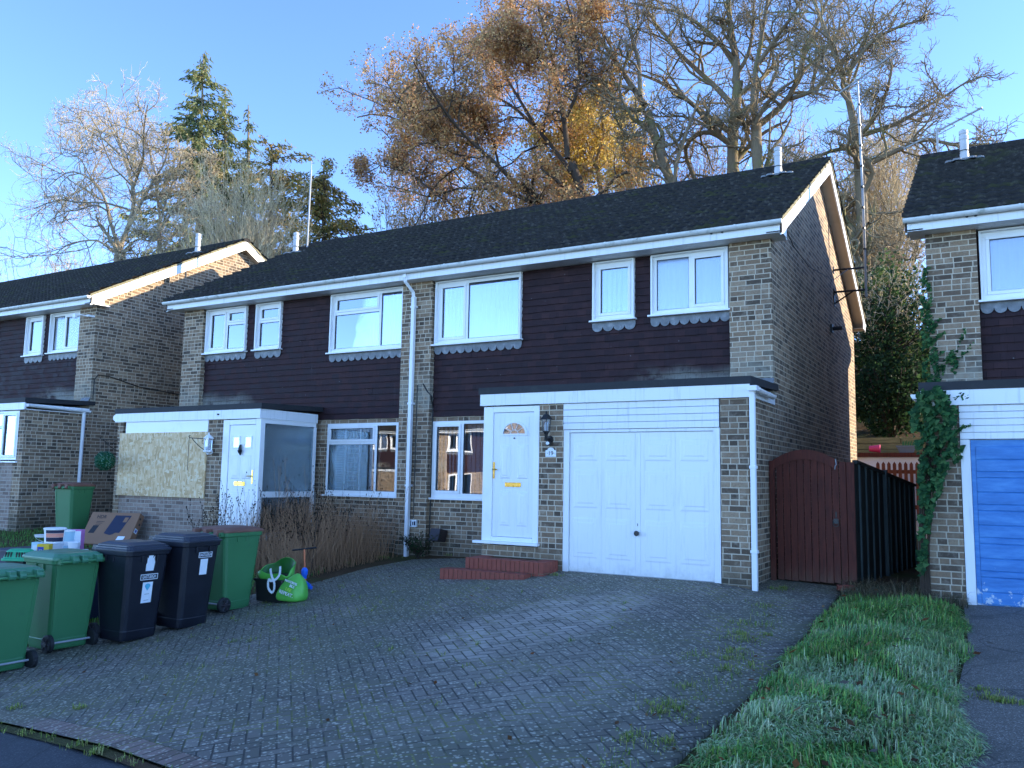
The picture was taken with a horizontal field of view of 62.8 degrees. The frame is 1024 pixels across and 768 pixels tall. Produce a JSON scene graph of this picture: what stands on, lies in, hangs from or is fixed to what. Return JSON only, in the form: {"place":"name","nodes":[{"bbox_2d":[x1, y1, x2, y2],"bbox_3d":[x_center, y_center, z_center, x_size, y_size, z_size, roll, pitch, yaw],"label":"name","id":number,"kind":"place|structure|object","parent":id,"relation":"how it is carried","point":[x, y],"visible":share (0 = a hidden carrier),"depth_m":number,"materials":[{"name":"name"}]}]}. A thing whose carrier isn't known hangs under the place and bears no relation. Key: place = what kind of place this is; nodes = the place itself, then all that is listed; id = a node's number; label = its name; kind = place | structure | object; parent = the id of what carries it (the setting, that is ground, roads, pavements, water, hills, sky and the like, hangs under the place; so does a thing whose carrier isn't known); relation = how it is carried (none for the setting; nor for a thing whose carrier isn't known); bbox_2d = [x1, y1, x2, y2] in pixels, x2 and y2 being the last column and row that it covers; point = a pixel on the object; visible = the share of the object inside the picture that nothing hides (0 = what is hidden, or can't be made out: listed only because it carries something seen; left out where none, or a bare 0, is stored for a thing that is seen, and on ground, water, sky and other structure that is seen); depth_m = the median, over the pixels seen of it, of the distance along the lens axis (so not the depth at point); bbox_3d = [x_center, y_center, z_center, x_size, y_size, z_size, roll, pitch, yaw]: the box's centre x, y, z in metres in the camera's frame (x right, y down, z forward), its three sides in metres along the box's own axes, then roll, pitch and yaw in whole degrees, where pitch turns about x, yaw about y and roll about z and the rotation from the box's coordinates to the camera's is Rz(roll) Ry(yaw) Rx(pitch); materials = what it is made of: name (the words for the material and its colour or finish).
{"place":"outdoors","nodes":[
{"label":"outdoors","id":0,"kind":"place"},
{"bbox_2d":[0,730,133,767],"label":"road","id":1,"kind":"structure","parent":0,"point":[17,751],"depth_m":5.76,"materials":[{"name":"grey asphalt"}]},
{"bbox_2d":[0,724,160,767],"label":"verge mud","id":2,"kind":"structure","parent":1,"relation":"on","point":[110,754],"depth_m":5.83,"materials":[{"name":"soil"}]},
{"bbox_2d":[0,558,841,767],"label":"driveway","id":3,"kind":"structure","parent":0,"point":[346,677],"depth_m":7.31,"materials":[{"name":"grey brick"}]},
{"bbox_2d":[0,563,45,671],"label":"wheelie bin","id":4,"kind":"object","parent":3,"relation":"on","point":[19,583],"visible":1,"depth_m":8.97,"materials":[{"name":"green plastic"}]},
{"bbox_2d":[22,548,104,653],"bbox_3d":[-5.264,2.508,9.819,0.797,1.112,0.614,-3,-8,31],"label":"wheelie bin","id":5,"kind":"object","parent":3,"relation":"on","point":[63,602],"visible":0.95,"depth_m":9.63,"materials":[{"name":"green plastic"}]},
{"bbox_2d":[87,539,171,641],"bbox_3d":[-4.619,2.471,10.101,0.792,1.153,0.610,-3,-7,30],"label":"wheelie bin","id":6,"kind":"object","parent":3,"relation":"on","point":[130,574],"visible":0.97,"depth_m":9.89,"materials":[{"name":"black plastic"}]},
{"bbox_2d":[148,531,221,628],"bbox_3d":[-4.153,2.452,10.555,0.792,1.153,0.570,-3,-7,30],"label":"wheelie bin","id":7,"kind":"object","parent":3,"relation":"on","point":[187,581],"visible":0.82,"depth_m":10.33,"materials":[{"name":"black plastic"}]},
{"bbox_2d":[192,525,263,612],"bbox_3d":[-3.872,2.475,11.344,0.614,1.107,0.797,-3,-7,30],"label":"wheelie bin","id":8,"kind":"object","parent":3,"relation":"on","point":[234,567],"visible":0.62,"depth_m":11.15,"materials":[{"name":"green plastic"}]},
{"bbox_2d":[253,577,284,602],"bbox_3d":[-3.253,2.831,11.590,0.520,0.300,0.390,-2,-7,24],"label":"recycling box","id":9,"kind":"object","parent":3,"relation":"on","point":[263,593],"visible":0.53,"depth_m":11.45,"materials":[{"name":"black plastic"}]},
{"bbox_2d":[257,557,295,593],"bbox_3d":[-3.258,2.638,11.596,0.516,0.447,0.427,-2,-7,24],"label":"carrier bag","id":10,"kind":"object","parent":9,"relation":"in","point":[282,569],"visible":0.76,"depth_m":11.67,"materials":[{"name":"green plastic"}]},
{"bbox_2d":[276,573,307,601],"bbox_3d":[-2.964,2.744,11.330,0.437,0.371,0.281,-2,-7,22],"label":"carrier bag","id":11,"kind":"object","parent":3,"relation":"on","point":[294,588],"visible":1,"depth_m":11.24,"materials":[{"name":"green plastic"}]},
{"bbox_2d":[292,547,316,588],"bbox_3d":[-2.941,2.680,12.223,0.336,0.635,0.507,-1,-7,17],"label":"scooter","id":12,"kind":"object","parent":3,"relation":"on","point":[304,572],"visible":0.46,"depth_m":12.04,"materials":[{"name":"black paint"}]},
{"bbox_2d":[397,531,440,558],"bbox_3d":[-1.556,2.735,14.233,0.932,0.471,0.459,-3,-7,30],"label":"garden shrub","id":13,"kind":"object","parent":3,"relation":"on","point":[415,548],"visible":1,"depth_m":14.18,"materials":[{"name":"green plant"}]},
{"bbox_2d":[1,553,1023,767],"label":"driveway weeds","id":14,"kind":"object","parent":3,"relation":"on","point":[1000,699],"visible":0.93,"depth_m":6.33,"materials":[{"name":"green plant"}]},
{"bbox_2d":[58,574,992,767],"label":"fallen leaves","id":15,"kind":"object","parent":3,"relation":"on","point":[795,763],"visible":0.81,"depth_m":6.01,"materials":[{"name":"brown plant"}]},
{"bbox_2d":[837,584,854,590],"bbox_3d":[4.166,2.542,10.472,0.200,0.066,0.100,0,-7,10],"label":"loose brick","id":16,"kind":"object","parent":3,"relation":"on","point":[840,586],"visible":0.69,"depth_m":10.44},
{"bbox_2d":[0,428,967,767],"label":"ground","id":17,"kind":"structure","parent":0,"point":[910,576],"depth_m":12.57,"materials":[{"name":"soil"}]},
{"bbox_2d":[6,561,25,563],"bbox_3d":[-6.532,2.732,11.198,0.400,0.758,0.280,-3,-7,30],"label":"trestle stand","id":18,"kind":"object","parent":17,"relation":"on","point":[21,562],"visible":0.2,"depth_m":11.08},
{"bbox_2d":[1,548,33,560],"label":"plastic basket","id":19,"kind":"object","parent":18,"relation":"on","point":[14,554],"visible":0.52,"depth_m":11.07,"materials":[{"name":"green plastic"}]},
{"bbox_2d":[0,546,98,618],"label":"storage chest","id":20,"kind":"object","parent":17,"relation":"on","point":[94,612],"visible":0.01,"depth_m":10.99,"materials":[{"name":"green plastic"}]},
{"bbox_2d":[31,542,42,550],"bbox_3d":[-6.352,2.183,11.219,0.100,0.140,0.093,0,-6,5],"label":"jug","id":21,"kind":"object","parent":20,"relation":"on","point":[34,546],"visible":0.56,"depth_m":11.18,"materials":[{"name":"white plastic"}]},
{"bbox_2d":[34,534,43,541],"bbox_3d":[-6.543,2.155,11.717,0.245,0.106,0.235,3,-7,-16],"label":"paint tub","id":22,"kind":"object","parent":20,"relation":"on","point":[39,535],"visible":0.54,"depth_m":11.63,"materials":[{"name":"white plastic"}]},
{"bbox_2d":[37,544,52,550],"bbox_3d":[-6.131,2.166,11.012,0.155,0.135,0.102,1,-6,-2],"label":"carton","id":23,"kind":"object","parent":20,"relation":"on","point":[44,546],"visible":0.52,"depth_m":10.97,"materials":[{"name":"yellow cardboard"}]},
{"bbox_2d":[40,542,64,548],"bbox_3d":[-6.177,2.201,11.291,0.316,0.130,0.305,3,-7,-16],"label":"paint tub","id":24,"kind":"object","parent":20,"relation":"on","point":[58,545],"visible":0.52,"depth_m":11.21,"materials":[{"name":"white plastic"}]},
{"bbox_2d":[43,527,66,542],"bbox_3d":[-6.155,2.034,11.299,0.294,0.200,0.284,3,-7,-16],"label":"paint tub","id":25,"kind":"object","parent":24,"relation":"on","point":[54,534],"visible":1,"depth_m":11.20,"materials":[{"name":"white plastic"}]},
{"bbox_2d":[67,541,80,548],"bbox_3d":[-5.822,2.175,11.147,0.164,0.160,0.155,3,-7,-16],"label":"plastic pot","id":26,"kind":"object","parent":20,"relation":"on","point":[74,544],"visible":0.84,"depth_m":11.10,"materials":[{"name":"white plastic"}]},
{"bbox_2d":[70,529,84,548],"bbox_3d":[-5.945,2.136,11.454,0.170,0.300,0.102,1,-6,0],"label":"carton","id":27,"kind":"object","parent":20,"relation":"on","point":[79,535],"visible":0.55,"depth_m":11.42,"materials":[{"name":"cardboard"}]},
{"bbox_3d":[-6.042,2.274,11.378,0.245,0.108,0.236,3,-7,-16],"label":"paint tub","id":28,"kind":"object","parent":20,"relation":"on","visible":0},
{"bbox_2d":[63,529,75,547],"bbox_3d":[-6.045,2.100,11.402,0.224,0.240,0.214,3,-7,-16],"label":"paint tub","id":29,"kind":"object","parent":28,"relation":"on","point":[69,535],"visible":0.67,"depth_m":11.33,"materials":[{"name":"white plastic"}]},
{"bbox_2d":[51,482,95,528],"bbox_3d":[-8.623,2.480,16.439,0.516,1.099,0.670,-2,-7,22],"label":"wheelie bin","id":30,"kind":"object","parent":17,"relation":"on","point":[73,500],"visible":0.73,"depth_m":16.29,"materials":[{"name":"green plastic"}]},
{"bbox_2d":[84,512,143,545],"bbox_3d":[-7.585,2.766,15.911,1.044,0.660,0.154,0,-37,12],"label":"cardboard box","id":31,"kind":"object","parent":17,"relation":"on","point":[101,527],"visible":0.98,"depth_m":15.86,"materials":[{"name":"brown cardboard"}]},
{"bbox_2d":[0,709,231,767],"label":"kerb strip","id":32,"kind":"object","parent":17,"relation":"on","point":[152,751],"visible":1,"depth_m":5.84,"materials":[{"name":"grey concrete"}]},
{"bbox_2d":[0,233,267,531],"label":"semi detached house","id":33,"kind":"structure","parent":17,"relation":"on","point":[85,352],"depth_m":19.62,"materials":[{"name":"brown brick"}]},
{"bbox_2d":[0,411,19,462],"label":"window","id":34,"kind":"structure","parent":33,"relation":"in","point":[9,420],"depth_m":17.78,"materials":[{"name":"white plastic"}]},
{"bbox_2d":[20,315,45,362],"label":"window","id":35,"kind":"structure","parent":33,"relation":"in","point":[35,325],"depth_m":20.35,"materials":[{"name":"white plastic"}]},
{"bbox_2d":[44,310,79,360],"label":"window","id":36,"kind":"structure","parent":33,"relation":"in","point":[63,329],"depth_m":19.74,"materials":[{"name":"white plastic"}]},
{"bbox_2d":[0,528,326,647],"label":"lawn grass","id":37,"kind":"structure","parent":17,"relation":"on","point":[93,620],"depth_m":16.22,"materials":[{"name":"green plant"}]},
{"bbox_2d":[186,444,413,576],"bbox_3d":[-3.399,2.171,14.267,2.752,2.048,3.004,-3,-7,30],"label":"dry stems","id":38,"kind":"object","parent":17,"relation":"on","point":[327,549],"visible":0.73,"depth_m":14.07,"materials":[{"name":"brown plant"}]},
{"bbox_2d":[440,555,557,579],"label":"brick steps","id":39,"kind":"structure","parent":17,"relation":"on","point":[487,567],"depth_m":11.60,"materials":[{"name":"brick"}]},
{"bbox_2d":[100,50,901,590],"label":"semi detached house","id":40,"kind":"structure","parent":17,"relation":"on","point":[648,382],"depth_m":14.46,"materials":[{"name":"brown brick"}]},
{"bbox_2d":[94,439,115,470],"bbox_3d":[-7.937,1.386,16.381,0.403,0.617,0.397,-3,-7,30],"label":"topiary ball","id":41,"kind":"object","parent":40,"relation":"hanging from","point":[105,460],"visible":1,"depth_m":16.27,"materials":[{"name":"green plant"}]},
{"bbox_2d":[201,305,248,361],"bbox_3d":[-6.025,-1.044,17.798,1.280,1.125,0.276,-3,-7,30],"label":"window","id":42,"kind":"structure","parent":40,"relation":"in","point":[226,329],"depth_m":17.79,"materials":[{"name":"white plastic"}]},
{"bbox_2d":[225,425,255,525],"bbox_3d":[-4.858,1.802,14.966,0.646,2.143,0.115,-3,-7,30],"label":"front door","id":43,"kind":"structure","parent":40,"relation":"in","point":[242,437],"depth_m":14.98,"materials":[{"name":"white plastic"}]},
{"bbox_2d":[251,301,283,358],"bbox_3d":[-4.950,-1.090,17.182,0.780,1.135,0.276,-3,-7,30],"label":"window","id":44,"kind":"structure","parent":40,"relation":"in","point":[268,316],"depth_m":17.19,"materials":[{"name":"white plastic"}]},
{"bbox_2d":[322,422,398,497],"bbox_3d":[-2.773,1.419,15.668,1.820,1.367,0.249,-3,-7,30],"label":"window","id":45,"kind":"structure","parent":40,"relation":"in","point":[345,442],"depth_m":15.80,"materials":[{"name":"white plastic"}]},
{"bbox_2d":[325,286,402,361],"bbox_3d":[-2.731,-1.104,15.901,1.830,1.320,0.276,-3,-7,30],"label":"window","id":46,"kind":"structure","parent":40,"relation":"in","point":[363,324],"depth_m":15.91,"materials":[{"name":"white plastic"}]},
{"bbox_2d":[428,420,483,500],"bbox_3d":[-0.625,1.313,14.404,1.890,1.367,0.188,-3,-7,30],"label":"window","id":47,"kind":"structure","parent":40,"relation":"in","point":[473,433],"depth_m":14.56,"materials":[{"name":"white plastic"}]},
{"bbox_2d":[431,272,522,354],"bbox_3d":[-0.585,-1.207,14.663,1.830,1.320,0.260,-3,-7,30],"label":"window","id":48,"kind":"structure","parent":40,"relation":"in","point":[473,302],"depth_m":14.73,"materials":[{"name":"white plastic"}]},
{"bbox_2d":[492,412,533,537],"bbox_3d":[0.013,1.315,12.218,0.675,1.800,0.105,-3,-7,30],"label":"front door","id":49,"kind":"structure","parent":40,"relation":"in","point":[512,508],"depth_m":12.21,"materials":[{"name":"white plastic"}]},
{"bbox_2d":[589,258,636,331],"bbox_3d":[1.635,-1.405,13.401,0.780,1.135,0.255,-3,-7,30],"label":"window","id":50,"kind":"structure","parent":40,"relation":"in","point":[600,320],"depth_m":13.45,"materials":[{"name":"white plastic"}]},
{"bbox_2d":[569,431,714,582],"bbox_3d":[1.694,1.611,11.239,2.052,1.932,0.108,-3,-7,30],"label":"garage door","id":51,"kind":"structure","parent":40,"relation":"in","point":[642,503],"depth_m":11.21,"materials":[{"name":"white paint"}]},
{"bbox_2d":[647,246,729,326],"bbox_3d":[2.716,-1.460,12.794,1.280,1.125,0.276,-3,-7,30],"label":"window","id":52,"kind":"structure","parent":40,"relation":"in","point":[693,288],"depth_m":12.82,"materials":[{"name":"white plastic"}]},
{"bbox_2d":[769,450,856,586],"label":"garden gate","id":53,"kind":"structure","parent":40,"relation":"attached to","point":[799,539],"depth_m":11.09,"materials":[{"name":"red wood"}]},
{"bbox_2d":[673,592,991,767],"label":"verge grass","id":54,"kind":"structure","parent":17,"relation":"on","point":[940,729],"depth_m":5.83,"materials":[{"name":"green plant"}]},
{"bbox_2d":[852,460,916,583],"bbox_3d":[5.502,2.000,12.211,0.080,1.687,3.458,-4,-8,37],"label":"garden fence","id":55,"kind":"object","parent":17,"relation":"on","point":[886,538],"visible":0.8,"depth_m":11.90,"materials":[{"name":"black wood"}]},
{"bbox_2d":[857,437,924,452],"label":"sleeper wall","id":56,"kind":"structure","parent":17,"relation":"on","point":[864,443],"depth_m":21.75,"materials":[{"name":"brown wood"}]},
{"bbox_2d":[853,247,929,432],"bbox_3d":[10.860,-1.066,24.280,4.990,5.750,3.734,-3,-7,30],"label":"holly tree","id":57,"kind":"object","parent":17,"relation":"on","point":[882,340],"visible":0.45,"depth_m":23.67,"materials":[{"name":"green plant"}]},
{"bbox_2d":[857,453,926,538],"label":"garden wall","id":58,"kind":"structure","parent":17,"relation":"on","point":[872,459],"depth_m":21.02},
{"bbox_2d":[869,445,880,452],"bbox_3d":[9.260,1.652,21.425,0.260,0.211,0.210,-3,-7,30],"label":"toy bucket","id":59,"kind":"object","parent":58,"relation":"on","point":[875,448],"visible":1,"depth_m":21.36,"materials":[{"name":"pink plastic"}]},
{"bbox_2d":[896,440,914,452],"bbox_3d":[9.926,1.571,21.132,0.470,0.330,0.250,-2,-7,26],"label":"planter trough","id":60,"kind":"object","parent":58,"relation":"on","point":[906,448],"visible":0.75,"depth_m":21.07,"materials":[{"name":"grey stone"}]},
{"bbox_2d":[855,352,929,437],"bbox_3d":[10.309,0.363,22.738,2.383,2.479,2.006,-3,-7,30],"label":"laurel bush","id":61,"kind":"object","parent":17,"relation":"on","point":[892,401],"visible":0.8,"depth_m":22.52,"materials":[{"name":"green plant"}]},
{"bbox_2d":[876,462,925,514],"bbox_3d":[9.610,2.563,20.385,1.500,1.344,0.050,-3,-7,30],"label":"picket fence","id":62,"kind":"object","parent":17,"relation":"on","point":[905,471],"visible":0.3,"depth_m":20.44,"materials":[{"name":"brown wood"}]},
{"bbox_2d":[830,575,978,610],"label":"dead grass","id":63,"kind":"structure","parent":17,"relation":"on","point":[867,588],"depth_m":10.14,"materials":[{"name":"brown plant"}]},
{"bbox_2d":[901,107,1023,607],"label":"semi detached house","id":64,"kind":"structure","parent":17,"relation":"on","point":[963,213],"depth_m":10.98,"materials":[{"name":"brown brick"}]},
{"bbox_2d":[908,267,973,594],"bbox_3d":[5.368,0.416,10.433,0.712,4.237,1.673,-3,-7,30],"label":"ivy","id":65,"kind":"object","parent":64,"relation":"attached to","point":[927,430],"visible":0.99,"depth_m":9.79,"materials":[{"name":"green plant"}]},
{"bbox_2d":[970,440,1023,607],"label":"garage door","id":66,"kind":"structure","parent":64,"relation":"in","point":[997,466],"depth_m":9.54,"materials":[{"name":"blue paint"}]},
{"bbox_2d":[978,226,1023,313],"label":"window","id":67,"kind":"structure","parent":64,"relation":"in","point":[1001,251],"depth_m":11.18,"materials":[{"name":"white plastic"}]},
{"bbox_2d":[0,0,1023,338],"label":"sky","id":68,"kind":"structure","parent":0,"point":[272,56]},
{"bbox_2d":[855,348,926,427],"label":"hillside","id":69,"kind":"structure","parent":0,"point":[859,425],"depth_m":25.06,"materials":[{"name":"green plant"}]},
{"bbox_2d":[0,220,100,281],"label":"autumn shrub","id":70,"kind":"object","parent":69,"relation":"on","point":[54,267],"visible":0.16,"depth_m":51.34,"materials":[{"name":"brown plant"}]},
{"bbox_2d":[0,62,189,280],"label":"bare tree","id":71,"kind":"object","parent":69,"relation":"on","point":[115,242],"visible":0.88,"depth_m":48.42,"materials":[{"name":"brown plant"}]},
{"bbox_2d":[95,123,230,263],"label":"bare tree","id":72,"kind":"object","parent":69,"relation":"on","point":[183,187],"visible":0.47,"depth_m":48.06,"materials":[{"name":"brown plant"}]},
{"bbox_2d":[103,50,246,258],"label":"conifer tree","id":73,"kind":"object","parent":69,"relation":"on","point":[199,105],"visible":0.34,"depth_m":55.40,"materials":[{"name":"green plant"}]},
{"bbox_2d":[181,87,256,249],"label":"conifer tree","id":74,"kind":"object","parent":69,"relation":"on","point":[224,117],"visible":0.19,"depth_m":55.85,"materials":[{"name":"green plant"}]},
{"bbox_2d":[156,134,323,258],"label":"bare shrub","id":75,"kind":"object","parent":69,"relation":"on","point":[237,230],"visible":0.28,"depth_m":40.05,"materials":[{"name":"brown plant"}]},
{"bbox_2d":[221,105,276,244],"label":"conifer tree","id":76,"kind":"object","parent":69,"relation":"on","point":[250,127],"visible":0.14,"depth_m":56.33,"materials":[{"name":"green plant"}]},
{"bbox_2d":[215,134,341,251],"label":"conifer tree","id":77,"kind":"object","parent":69,"relation":"on","point":[274,158],"visible":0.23,"depth_m":47.66,"materials":[{"name":"green plant"}]},
{"bbox_2d":[258,157,374,257],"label":"conifer tree","id":78,"kind":"object","parent":69,"relation":"on","point":[322,205],"visible":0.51,"depth_m":43.52,"materials":[{"name":"green plant"}]},
{"bbox_2d":[353,153,460,231],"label":"autumn shrub","id":79,"kind":"object","parent":69,"relation":"on","point":[394,222],"visible":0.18,"depth_m":45.41,"materials":[{"name":"brown plant"}]},
{"bbox_2d":[317,18,601,226],"bbox_3d":[-3.276,-9.959,40.892,19.580,22.636,13.695,-3,-7,30],"label":"oak tree","id":80,"kind":"object","parent":69,"relation":"on","point":[435,128],"visible":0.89,"depth_m":38.75,"materials":[{"name":"brown plant"}]},
{"bbox_2d":[426,128,544,220],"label":"autumn shrub","id":81,"kind":"object","parent":69,"relation":"on","point":[484,211],"visible":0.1,"depth_m":45.81,"materials":[{"name":"brown plant"}]},
{"bbox_2d":[429,0,646,218],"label":"oak tree","id":82,"kind":"object","parent":69,"relation":"on","point":[503,42],"visible":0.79,"depth_m":39.70,"materials":[{"name":"brown plant"}]},
{"bbox_2d":[502,109,606,207],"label":"autumn shrub","id":83,"kind":"object","parent":69,"relation":"on","point":[556,158],"visible":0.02,"depth_m":44.39,"materials":[{"name":"brown plant"}]},
{"bbox_2d":[517,64,658,195],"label":"maple tree","id":84,"kind":"object","parent":69,"relation":"on","point":[600,161],"visible":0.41,"depth_m":43.87,"materials":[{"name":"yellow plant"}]},
{"bbox_2d":[536,0,743,189],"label":"oak tree","id":85,"kind":"object","parent":69,"relation":"on","point":[659,153],"visible":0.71,"depth_m":38.99,"materials":[{"name":"brown plant"}]},
{"bbox_2d":[601,115,694,191],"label":"autumn shrub","id":86,"kind":"object","parent":69,"relation":"on","point":[642,177],"visible":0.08,"depth_m":41.24,"materials":[{"name":"brown plant"}]},
{"bbox_2d":[662,95,766,183],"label":"autumn shrub","id":87,"kind":"object","parent":69,"relation":"on","point":[707,161],"visible":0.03,"depth_m":43.74,"materials":[{"name":"brown plant"}]},
{"bbox_2d":[598,0,847,193],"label":"oak tree","id":88,"kind":"object","parent":69,"relation":"on","point":[734,158],"visible":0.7,"depth_m":39.00,"materials":[{"name":"brown plant"}]},
{"bbox_2d":[749,98,842,186],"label":"autumn shrub","id":89,"kind":"object","parent":69,"relation":"on","point":[793,148],"visible":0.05,"depth_m":40.59,"materials":[{"name":"brown plant"}]},
{"bbox_2d":[700,0,910,171],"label":"oak tree","id":90,"kind":"object","parent":69,"relation":"on","point":[755,112],"visible":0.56,"depth_m":36.48,"materials":[{"name":"brown plant"}]},
{"bbox_2d":[832,111,931,369],"bbox_3d":[14.556,-5.928,34.271,5.639,11.158,5.666,-3,-7,30],"label":"autumn shrub","id":91,"kind":"object","parent":69,"relation":"on","point":[891,184],"visible":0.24,"depth_m":33.33,"materials":[{"name":"brown plant"}]},
{"bbox_2d":[745,0,1021,369],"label":"oak tree","id":92,"kind":"object","parent":69,"relation":"on","point":[850,147],"visible":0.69,"depth_m":31.33,"materials":[{"name":"brown plant"}]},
{"bbox_2d":[862,262,921,375],"bbox_3d":[12.219,-1.533,26.898,1.954,4.850,2.009,-3,-7,30],"label":"laurel bush","id":93,"kind":"object","parent":69,"relation":"on","point":[886,279],"visible":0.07,"depth_m":26.83,"materials":[{"name":"green plant"}]},
{"bbox_2d":[801,85,985,283],"bbox_3d":[17.078,-7.016,37.171,6.307,12.298,7.271,5,-8,-33],"label":"bare tree","id":94,"kind":"object","parent":69,"relation":"on","point":[890,144],"visible":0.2,"depth_m":37.36,"materials":[{"name":"brown plant"}]},
{"bbox_2d":[957,604,1023,767],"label":"side driveway","id":95,"kind":"structure","parent":0,"point":[998,663],"depth_m":6.56,"materials":[{"name":"grey concrete"}]}
]}

